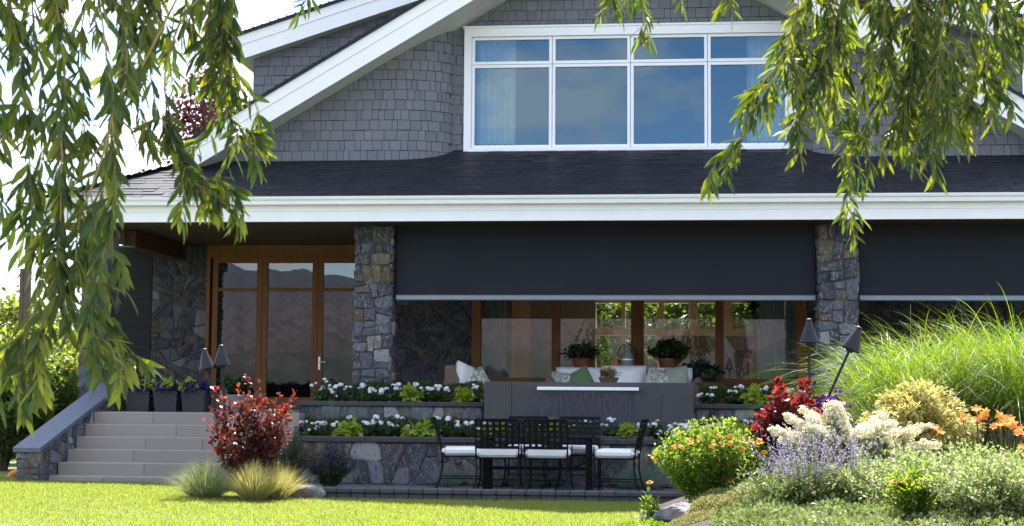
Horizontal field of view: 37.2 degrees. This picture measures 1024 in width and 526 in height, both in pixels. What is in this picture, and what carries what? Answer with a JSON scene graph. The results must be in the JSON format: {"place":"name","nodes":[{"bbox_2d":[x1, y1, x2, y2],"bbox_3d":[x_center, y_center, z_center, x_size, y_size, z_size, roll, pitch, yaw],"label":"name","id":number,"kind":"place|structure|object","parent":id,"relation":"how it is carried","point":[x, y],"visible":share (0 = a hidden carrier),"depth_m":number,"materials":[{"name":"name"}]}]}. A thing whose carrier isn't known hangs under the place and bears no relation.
{"place":"outdoors","nodes":[
{"label":"outdoors","id":0,"kind":"place"},
{"bbox_2d":[216,268,225,393],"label":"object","id":1,"kind":"object","parent":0,"point":[222,303],"visible":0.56,"depth_m":26.24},
{"bbox_2d":[0,456,661,525],"bbox_3d":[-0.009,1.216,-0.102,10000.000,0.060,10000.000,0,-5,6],"label":"ground","id":2,"kind":"structure","parent":0,"point":[12,465],"depth_m":15.31,"materials":[{"name":"plant"}]},
{"bbox_2d":[0,358,48,470],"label":"garden shrub","id":3,"kind":"object","parent":2,"relation":"on","point":[9,439],"visible":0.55,"depth_m":21.56,"materials":[{"name":"green plant"}]},
{"bbox_2d":[22,236,31,339],"bbox_3d":[-9.931,1.649,31.104,0.120,4.459,0.120,0,-5,6],"label":"post","id":4,"kind":"object","parent":2,"relation":"on","point":[26,300],"depth_m":31.14,"materials":[{"name":"grey"}]},
{"bbox_2d":[0,288,68,358],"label":"garden tree","id":5,"kind":"object","parent":2,"relation":"on","point":[9,311],"visible":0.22,"depth_m":34.04,"materials":[{"name":"green plant"}]},
{"bbox_2d":[12,383,57,460],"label":"garden shrub","id":6,"kind":"object","parent":2,"relation":"on","point":[38,422],"visible":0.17,"depth_m":22.14,"materials":[{"name":"green plant"}]},
{"bbox_2d":[26,348,78,418],"bbox_3d":[-7.352,2.257,24.245,1.062,1.826,1.011,-2,-5,24],"label":"garden shrub","id":7,"kind":"object","parent":2,"relation":"on","point":[62,387],"visible":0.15,"depth_m":24.11,"materials":[{"name":"green plant"}]},
{"bbox_2d":[32,304,79,382],"bbox_3d":[-11.934,2.740,39.320,2.608,3.442,2.505,0,-5,6],"label":"garden tree","id":8,"kind":"object","parent":2,"relation":"on","point":[66,347],"visible":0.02,"depth_m":39.16,"materials":[{"name":"green plant"}]},
{"bbox_2d":[48,347,78,392],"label":"garden shrub","id":9,"kind":"object","parent":2,"relation":"on","point":[74,367],"visible":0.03,"depth_m":27.33,"materials":[{"name":"green plant"}]},
{"bbox_2d":[13,375,126,481],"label":"stair wall","id":10,"kind":"structure","parent":2,"relation":"on","point":[42,454],"depth_m":20.00,"materials":[{"name":"stone"}]},
{"bbox_2d":[49,412,304,483],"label":"stone steps","id":11,"kind":"structure","parent":2,"relation":"on","point":[137,446],"depth_m":20.30,"materials":[{"name":"stone"}]},
{"bbox_2d":[140,67,248,171],"bbox_3d":[-7.402,-0.330,36.891,3.343,9.235,3.008,0,-5,6],"label":"plum tree","id":12,"kind":"object","parent":2,"relation":"on","point":[201,107],"visible":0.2,"depth_m":37.01,"materials":[{"name":"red plant"}]},
{"bbox_2d":[162,455,245,497],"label":"fescue clump","id":13,"kind":"object","parent":2,"relation":"on","point":[203,483],"visible":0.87,"depth_m":16.92,"materials":[{"name":"plant"}]},
{"bbox_2d":[199,348,223,462],"bbox_3d":[-3.464,1.682,17.553,0.347,1.397,0.194,-3,-6,35],"label":"garden torch","id":14,"kind":"object","parent":2,"relation":"on","point":[207,364],"visible":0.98,"depth_m":17.59,"materials":[{"name":"grey metal"}]},
{"bbox_2d":[214,345,230,454],"bbox_3d":[-3.369,1.688,17.640,0.194,1.482,0.196,5,-6,-42],"label":"garden torch","id":15,"kind":"object","parent":2,"relation":"on","point":[221,360],"visible":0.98,"depth_m":17.64,"materials":[{"name":"grey metal"}]},
{"bbox_2d":[201,374,297,485],"bbox_3d":[-3.011,1.966,17.371,1.098,1.403,0.639,0,-5,6],"label":"red shrub","id":16,"kind":"object","parent":2,"relation":"on","point":[251,449],"visible":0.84,"depth_m":17.28,"materials":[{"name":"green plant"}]},
{"bbox_2d":[216,459,288,501],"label":"fescue clump","id":17,"kind":"object","parent":2,"relation":"on","point":[256,488],"visible":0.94,"depth_m":16.71,"materials":[{"name":"plant"}]},
{"bbox_2d":[241,457,314,499],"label":"fescue clump","id":18,"kind":"object","parent":2,"relation":"on","point":[286,490],"visible":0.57,"depth_m":17.07,"materials":[{"name":"plant"}]},
{"bbox_2d":[260,424,319,484],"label":"rosemary bush","id":19,"kind":"object","parent":2,"relation":"on","point":[285,457],"visible":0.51,"depth_m":18.66,"materials":[{"name":"green plant"}]},
{"bbox_2d":[287,484,325,498],"bbox_3d":[-2.441,2.639,17.427,0.590,0.227,0.382,2,-5,-18],"label":"boulder","id":20,"kind":"object","parent":2,"relation":"on","point":[312,491],"visible":0.44,"depth_m":17.30,"materials":[{"name":"stone"}]},
{"bbox_2d":[322,486,683,501],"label":"kerb","id":21,"kind":"structure","parent":2,"relation":"on","point":[438,493],"depth_m":17.31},
{"bbox_2d":[0,0,1023,438],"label":"willow tree","id":22,"kind":"object","parent":2,"relation":"on","point":[938,74],"visible":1,"depth_m":5.26,"materials":[{"name":"green plant"}]},
{"bbox_2d":[294,436,850,487],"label":"retaining wall","id":23,"kind":"structure","parent":2,"relation":"on","point":[400,460],"depth_m":19.75,"materials":[{"name":"stone"}]},
{"bbox_2d":[596,303,683,370],"bbox_3d":[2.255,2.180,34.266,3.613,3.916,3.654,0,-5,6],"label":"back garden tree","id":24,"kind":"object","parent":2,"relation":"on","point":[608,315],"visible":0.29,"depth_m":33.58,"materials":[{"name":"green plant"}]},
{"bbox_2d":[646,304,759,344],"bbox_3d":[4.619,1.764,35.188,4.155,4.932,3.789,2,-5,-13],"label":"back garden tree","id":25,"kind":"object","parent":2,"relation":"on","point":[705,316],"visible":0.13,"depth_m":34.32,"materials":[{"name":"green plant"}]},
{"bbox_2d":[710,304,759,328],"bbox_3d":[6.369,2.030,34.369,3.421,4.289,3.664,5,-6,-41],"label":"back garden tree","id":26,"kind":"object","parent":2,"relation":"on","point":[742,322],"visible":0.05,"depth_m":34.12,"materials":[{"name":"green plant"}]},
{"bbox_2d":[109,409,694,456],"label":"deck","id":27,"kind":"structure","parent":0,"point":[292,411],"depth_m":22.43,"materials":[{"name":"stone"}]},
{"bbox_2d":[125,379,157,411],"bbox_3d":[-5.340,1.882,21.975,0.544,0.518,0.600,0,-5,6],"label":"square planter","id":28,"kind":"object","parent":27,"relation":"on","point":[140,400],"visible":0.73,"depth_m":21.81,"materials":[{"name":"concrete"}]},
{"bbox_2d":[148,376,185,411],"bbox_3d":[-4.935,1.883,21.922,0.590,0.513,0.542,0,-5,6],"label":"square planter","id":29,"kind":"object","parent":27,"relation":"on","point":[166,396],"visible":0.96,"depth_m":21.77,"materials":[{"name":"concrete"}]},
{"bbox_2d":[176,376,215,411],"bbox_3d":[-4.536,1.880,21.871,0.554,0.515,0.582,0,-5,6],"label":"square planter","id":30,"kind":"object","parent":27,"relation":"on","point":[196,396],"visible":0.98,"depth_m":21.74,"materials":[{"name":"concrete"}]},
{"bbox_2d":[215,373,249,411],"bbox_3d":[-4.029,1.868,22.030,0.514,0.572,0.520,2,-5,-23],"label":"round planter","id":31,"kind":"object","parent":27,"relation":"on","point":[230,384],"visible":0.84,"depth_m":21.91,"materials":[{"name":"concrete"}]},
{"bbox_2d":[444,360,494,401],"bbox_3d":[-0.592,1.887,23.397,0.783,0.770,0.820,0,-5,6],"label":"armchair","id":32,"kind":"object","parent":27,"relation":"on","point":[459,371],"visible":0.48,"depth_m":23.11,"materials":[{"name":"fabric"}]},
{"bbox_2d":[28,0,1023,412],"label":"house","id":33,"kind":"structure","parent":27,"relation":"on","point":[402,224],"depth_m":23.38,"materials":[{"name":"wood"}]},
{"bbox_2d":[210,257,262,407],"bbox_3d":[-4.623,1.166,25.587,0.853,2.536,0.055,0,-5,6],"label":"french door","id":34,"kind":"structure","parent":33,"relation":"in","point":[259,260],"depth_m":25.59,"materials":[{"name":"brown wood"}]},
{"bbox_2d":[260,257,318,408],"bbox_3d":[-3.723,1.165,25.497,0.943,2.536,0.055,0,-5,6],"label":"french door","id":35,"kind":"structure","parent":33,"relation":"in","point":[266,260],"depth_m":25.49,"materials":[{"name":"brown wood"}]},
{"bbox_2d":[316,257,354,400],"bbox_3d":[-2.813,1.160,25.369,0.881,2.536,0.131,0,-5,6],"label":"french door","id":36,"kind":"structure","parent":33,"relation":"in","point":[322,260],"depth_m":25.46,"materials":[{"name":"brown wood"}]},
{"bbox_2d":[482,300,505,376],"bbox_3d":[-0.296,1.147,25.498,0.397,2.540,0.072,0,-5,6],"label":"curtain","id":37,"kind":"object","parent":33,"relation":"hanging from","point":[494,342],"visible":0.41,"depth_m":25.49,"materials":[{"name":"fabric"}]},
{"bbox_2d":[477,41,515,144],"bbox_3d":[-0.245,-2.577,24.224,0.615,2.230,0.073,0,-5,6],"label":"curtain","id":38,"kind":"object","parent":33,"relation":"hanging from","point":[496,118],"visible":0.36,"depth_m":24.23,"materials":[{"name":"fabric"}]},
{"bbox_2d":[463,21,795,151],"bbox_3d":[1.811,-2.733,23.729,5.185,1.993,0.160,0,-5,6],"label":"upper window","id":39,"kind":"structure","parent":33,"relation":"in","point":[471,32],"depth_m":23.76,"materials":[{"name":"wood"}]},
{"bbox_2d":[471,300,807,412],"bbox_3d":[2.061,1.064,24.942,5.469,2.745,0.190,0,-5,6],"label":"window frame","id":40,"kind":"structure","parent":33,"relation":"in","point":[637,307],"depth_m":24.85,"materials":[{"name":"brown wood"}]},
{"bbox_2d":[662,336,753,378],"bbox_3d":[3.904,1.883,30.403,1.820,0.854,0.020,0,-5,6],"label":"window","id":41,"kind":"structure","parent":33,"relation":"attached to","point":[738,356],"depth_m":30.36,"materials":[{"name":"glass"}]},
{"bbox_2d":[747,36,784,142],"bbox_3d":[3.998,-2.583,23.800,0.642,2.230,0.071,0,-5,6],"label":"curtain","id":42,"kind":"object","parent":33,"relation":"hanging from","point":[757,47],"visible":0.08,"depth_m":23.83,"materials":[{"name":"fabric"}]},
{"bbox_2d":[760,301,795,378],"bbox_3d":[4.368,1.140,25.033,0.580,2.540,0.070,0,-5,6],"label":"curtain","id":43,"kind":"object","parent":33,"relation":"hanging from","point":[777,334],"visible":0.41,"depth_m":25.02,"materials":[{"name":"fabric"}]},
{"bbox_2d":[544,365,702,410],"bbox_3d":[1.724,1.938,23.495,2.411,0.718,0.860,0,-5,6],"label":"sofa","id":44,"kind":"object","parent":27,"relation":"on","point":[634,374],"visible":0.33,"depth_m":23.55,"materials":[{"name":"white fabric"}]},
{"bbox_2d":[569,365,593,381],"bbox_3d":[1.033,1.816,23.423,0.405,0.344,0.175,-29,-24,8],"label":"cushion","id":45,"kind":"object","parent":44,"relation":"on","point":[582,374],"visible":0.56,"depth_m":23.38,"materials":[{"name":"green fabric"}]},
{"bbox_2d":[644,366,668,382],"bbox_3d":[2.242,1.806,23.301,0.405,0.344,0.170,20,-18,2],"label":"cushion","id":46,"kind":"object","parent":44,"relation":"on","point":[654,375],"visible":0.6,"depth_m":23.25,"materials":[{"name":"fabric"}]},
{"bbox_2d":[664,365,688,382],"bbox_3d":[2.514,1.775,23.279,0.370,0.378,0.182,-10,-22,16],"label":"cushion","id":47,"kind":"object","parent":44,"relation":"on","point":[677,374],"visible":0.66,"depth_m":23.23,"materials":[{"name":"green fabric"}]},
{"bbox_2d":[695,369,725,402],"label":"potted plant","id":48,"kind":"object","parent":27,"relation":"on","point":[710,379],"visible":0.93,"depth_m":22.57,"materials":[{"name":"green plant"}]},
{"bbox_3d":[1.860,2.045,24.199,2.265,0.662,0.400,0,-5,6],"label":"console table","id":49,"kind":"object","parent":27,"relation":"on","visible":0},
{"bbox_2d":[557,342,604,366],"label":"potted plant","id":50,"kind":"object","parent":49,"relation":"on","point":[578,354],"visible":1,"depth_m":24.19,"materials":[{"name":"green plant"}]},
{"bbox_2d":[618,343,636,365],"bbox_3d":[1.834,1.498,24.247,0.216,0.436,0.225,4,-6,-40],"label":"lantern jar","id":51,"kind":"object","parent":49,"relation":"on","point":[627,358],"visible":0.91,"depth_m":24.18,"materials":[{"name":"metal"}]},
{"bbox_2d":[646,338,691,367],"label":"potted plant","id":52,"kind":"object","parent":49,"relation":"on","point":[669,353],"visible":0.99,"depth_m":24.05,"materials":[{"name":"green plant"}]},
{"bbox_2d":[679,359,725,393],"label":"potted plant","id":53,"kind":"object","parent":49,"relation":"on","point":[701,366],"visible":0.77,"depth_m":23.81,"materials":[{"name":"green plant"}]},
{"bbox_2d":[337,484,678,496],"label":"patio paving","id":54,"kind":"structure","parent":0,"point":[497,488],"depth_m":19.31,"materials":[{"name":"stone"}]},
{"bbox_2d":[304,439,364,486],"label":"lavender bush","id":55,"kind":"object","parent":54,"relation":"on","point":[332,475],"visible":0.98,"depth_m":18.80,"materials":[{"name":"purple plant"}]},
{"bbox_2d":[428,459,472,486],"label":"grass tuft","id":56,"kind":"object","parent":54,"relation":"on","point":[450,482],"visible":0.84,"depth_m":19.46,"materials":[{"name":"plant"}]},
{"bbox_2d":[431,416,483,489],"bbox_3d":[-0.660,2.331,18.569,0.667,0.904,0.598,1,-5,-2],"label":"dining chair","id":57,"kind":"object","parent":54,"relation":"on","point":[458,451],"visible":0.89,"depth_m":18.33,"materials":[{"name":"metal"}]},
{"bbox_2d":[473,418,522,488],"bbox_3d":[-0.160,2.293,18.073,0.598,0.904,0.667,0,-5,4],"label":"dining chair","id":58,"kind":"object","parent":54,"relation":"on","point":[506,451],"visible":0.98,"depth_m":17.85,"materials":[{"name":"metal"}]},
{"bbox_2d":[500,416,550,489],"bbox_3d":[0.185,2.398,19.296,0.598,0.904,0.667,0,-5,6],"label":"dining chair","id":59,"kind":"object","parent":54,"relation":"on","point":[520,418],"visible":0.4,"depth_m":19.55,"materials":[{"name":"metal"}]},
{"bbox_2d":[505,460,555,487],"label":"grass tuft","id":60,"kind":"object","parent":54,"relation":"on","point":[536,484],"visible":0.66,"depth_m":19.39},
{"bbox_2d":[483,434,593,490],"bbox_3d":[0.322,2.453,18.645,1.342,0.680,0.650,0,-5,6],"label":"dining table","id":61,"kind":"object","parent":54,"relation":"on","point":[488,467],"visible":0.66,"depth_m":18.59,"materials":[{"name":"metal"}]},
{"bbox_2d":[522,419,574,489],"bbox_3d":[0.425,2.288,17.965,0.598,0.904,0.667,0,-5,9],"label":"dining chair","id":62,"kind":"object","parent":54,"relation":"on","point":[542,452],"visible":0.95,"depth_m":17.75,"materials":[{"name":"metal"}]},
{"bbox_2d":[555,416,602,489],"bbox_3d":[0.851,2.397,19.230,0.598,0.904,0.667,0,-5,3],"label":"dining chair","id":63,"kind":"object","parent":54,"relation":"on","point":[579,448],"visible":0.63,"depth_m":19.48,"materials":[{"name":"metal"}]},
{"bbox_2d":[591,419,648,491],"bbox_3d":[1.296,2.308,18.126,0.667,0.904,0.598,-1,-5,12],"label":"dining chair","id":64,"kind":"object","parent":54,"relation":"on","point":[600,454],"visible":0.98,"depth_m":17.93,"materials":[{"name":"metal"}]},
{"bbox_2d":[604,462,656,488],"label":"grass tuft","id":65,"kind":"object","parent":54,"relation":"on","point":[627,485],"visible":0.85,"depth_m":19.22,"materials":[{"name":"plant"}]},
{"bbox_2d":[625,463,670,489],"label":"grass tuft","id":66,"kind":"object","parent":54,"relation":"on","point":[655,484],"visible":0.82,"depth_m":19.15,"materials":[{"name":"plant"}]},
{"bbox_2d":[0,0,1023,367],"label":"sky","id":67,"kind":"structure","parent":0,"point":[254,13],"materials":[{"name":"white"}]},
{"bbox_2d":[724,301,759,378],"bbox_3d":[4.095,1.433,25.614,1.202,2.149,1.160,0,-5,6],"label":"tree","id":68,"kind":"object","parent":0,"point":[753,305],"visible":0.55,"depth_m":25.58,"materials":[{"name":"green plant"}]},
{"bbox_2d":[639,491,1020,525],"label":"garden bed","id":69,"kind":"object","parent":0,"point":[679,500],"visible":0.02,"depth_m":12.32,"materials":[{"name":"soil"}]},
{"bbox_2d":[614,517,669,525],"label":"moss cover","id":70,"kind":"object","parent":69,"relation":"on","point":[651,522],"visible":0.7,"depth_m":13.28,"materials":[{"name":"green plant"}]},
{"bbox_2d":[632,486,665,519],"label":"leafy sprig","id":71,"kind":"object","parent":69,"relation":"on","point":[650,505],"visible":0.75,"depth_m":13.98,"materials":[{"name":"green plant"}]},
{"bbox_2d":[653,502,698,522],"bbox_3d":[1.448,2.229,13.293,0.380,0.281,0.387,-2,-6,31],"label":"boulder","id":72,"kind":"object","parent":69,"relation":"on","point":[668,514],"visible":0.55,"depth_m":13.18,"materials":[{"name":"stone"}]},
{"bbox_2d":[666,507,717,525],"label":"thyme edge","id":73,"kind":"object","parent":69,"relation":"on","point":[694,517],"visible":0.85,"depth_m":12.61,"materials":[{"name":"green plant"}]},
{"bbox_2d":[646,415,771,499],"bbox_3d":[1.855,1.856,14.394,1.166,0.838,0.983,0,-5,6],"label":"orange daisy bush","id":74,"kind":"object","parent":69,"relation":"on","point":[708,459],"visible":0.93,"depth_m":14.20,"materials":[{"name":"green plant"}]},
{"bbox_2d":[681,478,753,524],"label":"thyme cover","id":75,"kind":"object","parent":69,"relation":"on","point":[715,500],"visible":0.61,"depth_m":13.19,"materials":[{"name":"green plant"}]},
{"bbox_2d":[743,425,814,491],"bbox_3d":[2.213,1.699,12.570,0.617,0.741,0.557,0,-5,6],"label":"russian sage","id":76,"kind":"object","parent":69,"relation":"on","point":[779,452],"visible":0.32,"depth_m":12.54,"materials":[{"name":"purple plant"}]},
{"bbox_2d":[745,376,825,478],"bbox_3d":[2.710,1.666,14.540,1.011,1.180,0.547,0,-5,6],"label":"red shrub","id":77,"kind":"object","parent":69,"relation":"on","point":[780,402],"visible":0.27,"depth_m":14.47,"materials":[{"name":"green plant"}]},
{"bbox_2d":[730,461,870,506],"bbox_3d":[2.328,1.813,12.300,1.148,0.436,0.821,0,-5,6],"label":"silver shrub","id":78,"kind":"object","parent":69,"relation":"on","point":[765,493],"visible":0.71,"depth_m":12.17,"materials":[{"name":"green plant"}]},
{"bbox_2d":[708,492,908,525],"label":"silver cover","id":79,"kind":"object","parent":69,"relation":"on","point":[736,515],"visible":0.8,"depth_m":11.54,"materials":[{"name":"green plant"}]},
{"bbox_2d":[799,318,818,397],"bbox_3d":[2.993,1.453,15.312,0.196,1.797,0.195,0,-5,6],"label":"garden torch","id":80,"kind":"object","parent":69,"relation":"on","point":[809,338],"visible":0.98,"depth_m":15.33,"materials":[{"name":"grey metal"}]},
{"bbox_2d":[767,400,856,472],"bbox_3d":[2.693,1.667,13.607,0.830,0.893,0.478,0,-5,6],"label":"cream flower shrub","id":81,"kind":"object","parent":69,"relation":"on","point":[836,416],"visible":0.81,"depth_m":13.54,"materials":[{"name":"beige plant"}]},
{"bbox_2d":[767,411,857,503],"bbox_3d":[2.420,1.608,12.273,0.732,0.818,0.488,0,-5,6],"label":"russian sage","id":82,"kind":"object","parent":69,"relation":"on","point":[818,472],"visible":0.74,"depth_m":12.24,"materials":[{"name":"purple plant"}]},
{"bbox_2d":[714,469,971,518],"bbox_3d":[4.191,2.151,14.528,4.668,0.350,5.100,0,-5,6],"label":"bed cover","id":83,"kind":"object","parent":69,"relation":"on","point":[752,474],"visible":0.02,"depth_m":12.89,"materials":[{"name":"green plant"}]},
{"bbox_2d":[820,326,861,415],"bbox_3d":[3.088,1.339,14.909,0.691,1.446,0.195,0,-5,6],"label":"garden torch","id":84,"kind":"object","parent":83,"relation":"on","point":[850,343],"visible":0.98,"depth_m":14.90,"materials":[{"name":"grey metal"}]},
{"bbox_2d":[818,422,882,504],"bbox_3d":[2.750,1.659,12.448,0.573,0.710,0.580,0,-5,6],"label":"russian sage","id":85,"kind":"object","parent":69,"relation":"on","point":[851,463],"visible":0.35,"depth_m":12.37,"materials":[{"name":"purple plant"}]},
{"bbox_2d":[823,452,903,496],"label":"variegated shrub","id":86,"kind":"object","parent":69,"relation":"on","point":[882,469],"visible":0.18,"depth_m":12.28,"materials":[{"name":"green plant"}]},
{"bbox_2d":[738,506,1023,525],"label":"front cover","id":87,"kind":"object","parent":69,"relation":"on","point":[810,518],"visible":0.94,"depth_m":10.64,"materials":[{"name":"green plant"}]},
{"bbox_2d":[744,299,1023,467],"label":"maiden grass","id":88,"kind":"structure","parent":69,"relation":"on","point":[868,401],"depth_m":16.12,"materials":[{"name":"plant"}]},
{"bbox_2d":[845,411,941,470],"bbox_3d":[3.341,1.693,13.239,0.834,0.834,0.580,0,-5,6],"label":"cream flower shrub","id":89,"kind":"object","parent":69,"relation":"on","point":[898,437],"visible":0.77,"depth_m":13.14,"materials":[{"name":"beige plant"}]},
{"bbox_2d":[881,460,942,521],"bbox_3d":[2.958,1.682,11.210,0.460,0.467,0.414,0,-5,6],"label":"coreopsis","id":90,"kind":"object","parent":69,"relation":"on","point":[910,499],"visible":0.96,"depth_m":11.16,"materials":[{"name":"green plant"}]},
{"bbox_2d":[816,286,1023,455],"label":"maiden grass","id":91,"kind":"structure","parent":69,"relation":"on","point":[1016,391],"depth_m":15.88,"materials":[{"name":"plant"}]},
{"bbox_2d":[856,374,985,460],"bbox_3d":[3.960,1.635,14.768,1.245,1.132,1.085,0,-5,6],"label":"golden maple","id":92,"kind":"object","parent":69,"relation":"on","point":[927,405],"visible":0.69,"depth_m":14.62,"materials":[{"name":"yellow plant"}]},
{"bbox_2d":[830,435,1023,513],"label":"variegated shrub","id":93,"kind":"object","parent":69,"relation":"on","point":[912,458],"visible":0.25,"depth_m":11.98,"materials":[{"name":"green plant"}]},
{"bbox_2d":[914,450,1023,522],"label":"variegated shrub","id":94,"kind":"object","parent":69,"relation":"on","point":[973,492],"visible":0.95,"depth_m":10.91,"materials":[{"name":"green plant"}]},
{"bbox_2d":[939,404,1001,467],"bbox_3d":[4.305,1.726,14.041,1.046,0.847,1.215,0,-5,6],"label":"daylily","id":95,"kind":"object","parent":69,"relation":"on","point":[984,414],"visible":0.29,"depth_m":14.05,"materials":[{"name":"orange plant"}]},
{"bbox_2d":[974,410,1023,462],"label":"daylily","id":96,"kind":"object","parent":69,"relation":"on","point":[1010,422],"visible":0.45,"depth_m":13.85,"materials":[{"name":"orange plant"}]},
{"bbox_2d":[990,411,1023,459],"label":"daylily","id":97,"kind":"object","parent":69,"relation":"on","point":[996,430],"visible":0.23,"depth_m":15.17,"materials":[{"name":"green plant"}]},
{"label":"planting soil","id":98,"kind":"structure","parent":0,"visible":0},
{"bbox_2d":[331,416,367,435],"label":"lime vine","id":99,"kind":"object","parent":98,"relation":"on","point":[351,428],"visible":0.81,"depth_m":20.16,"materials":[{"name":"green plant"}]},
{"bbox_2d":[362,414,385,436],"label":"white geranium","id":100,"kind":"object","parent":98,"relation":"on","point":[373,430],"visible":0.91,"depth_m":20.32,"materials":[{"name":"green plant"}]},
{"bbox_2d":[296,401,483,436],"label":"retaining wall","id":101,"kind":"structure","parent":98,"relation":"on","point":[467,410],"depth_m":21.05,"materials":[{"name":"stone"}]},
{"bbox_2d":[303,414,479,436],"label":"flowering plants","id":102,"kind":"object","parent":98,"relation":"on","point":[443,421],"visible":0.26,"depth_m":20.69,"materials":[{"name":"green plant"}]},
{"bbox_2d":[321,379,483,401],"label":"flowering plants","id":103,"kind":"object","parent":98,"relation":"on","point":[421,384],"visible":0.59,"depth_m":21.62,"materials":[{"name":"white plant"}]},
{"bbox_2d":[399,382,423,401],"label":"lime vine","id":104,"kind":"object","parent":98,"relation":"on","point":[409,393],"visible":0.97,"depth_m":21.14,"materials":[{"name":"green plant"}]},
{"bbox_2d":[400,416,441,436],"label":"lime vine","id":105,"kind":"object","parent":98,"relation":"on","point":[420,429],"visible":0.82,"depth_m":20.10,"materials":[{"name":"green plant"}]},
{"bbox_2d":[484,382,693,438],"bbox_3d":[1.023,2.025,20.316,2.782,0.865,0.930,0,-5,6],"label":"fountain","id":106,"kind":"object","parent":98,"relation":"on","point":[665,404],"visible":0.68,"depth_m":20.19,"materials":[{"name":"metal"}]},
{"bbox_2d":[611,422,644,438],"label":"lime vine","id":107,"kind":"object","parent":98,"relation":"on","point":[628,430],"visible":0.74,"depth_m":19.84,"materials":[{"name":"green plant"}]},
{"bbox_2d":[738,382,769,403],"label":"lime vine","id":108,"kind":"object","parent":98,"relation":"on","point":[754,398],"visible":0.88,"depth_m":20.68,"materials":[{"name":"green plant"}]},
{"bbox_2d":[694,404,868,429],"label":"retaining wall","id":109,"kind":"structure","parent":98,"relation":"on","point":[725,411],"depth_m":20.59,"materials":[{"name":"stone"}]},
{"bbox_2d":[697,384,877,403],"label":"flowers","id":110,"kind":"object","parent":98,"relation":"on","point":[717,390],"visible":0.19,"depth_m":21.12,"materials":[{"name":"green plant"}]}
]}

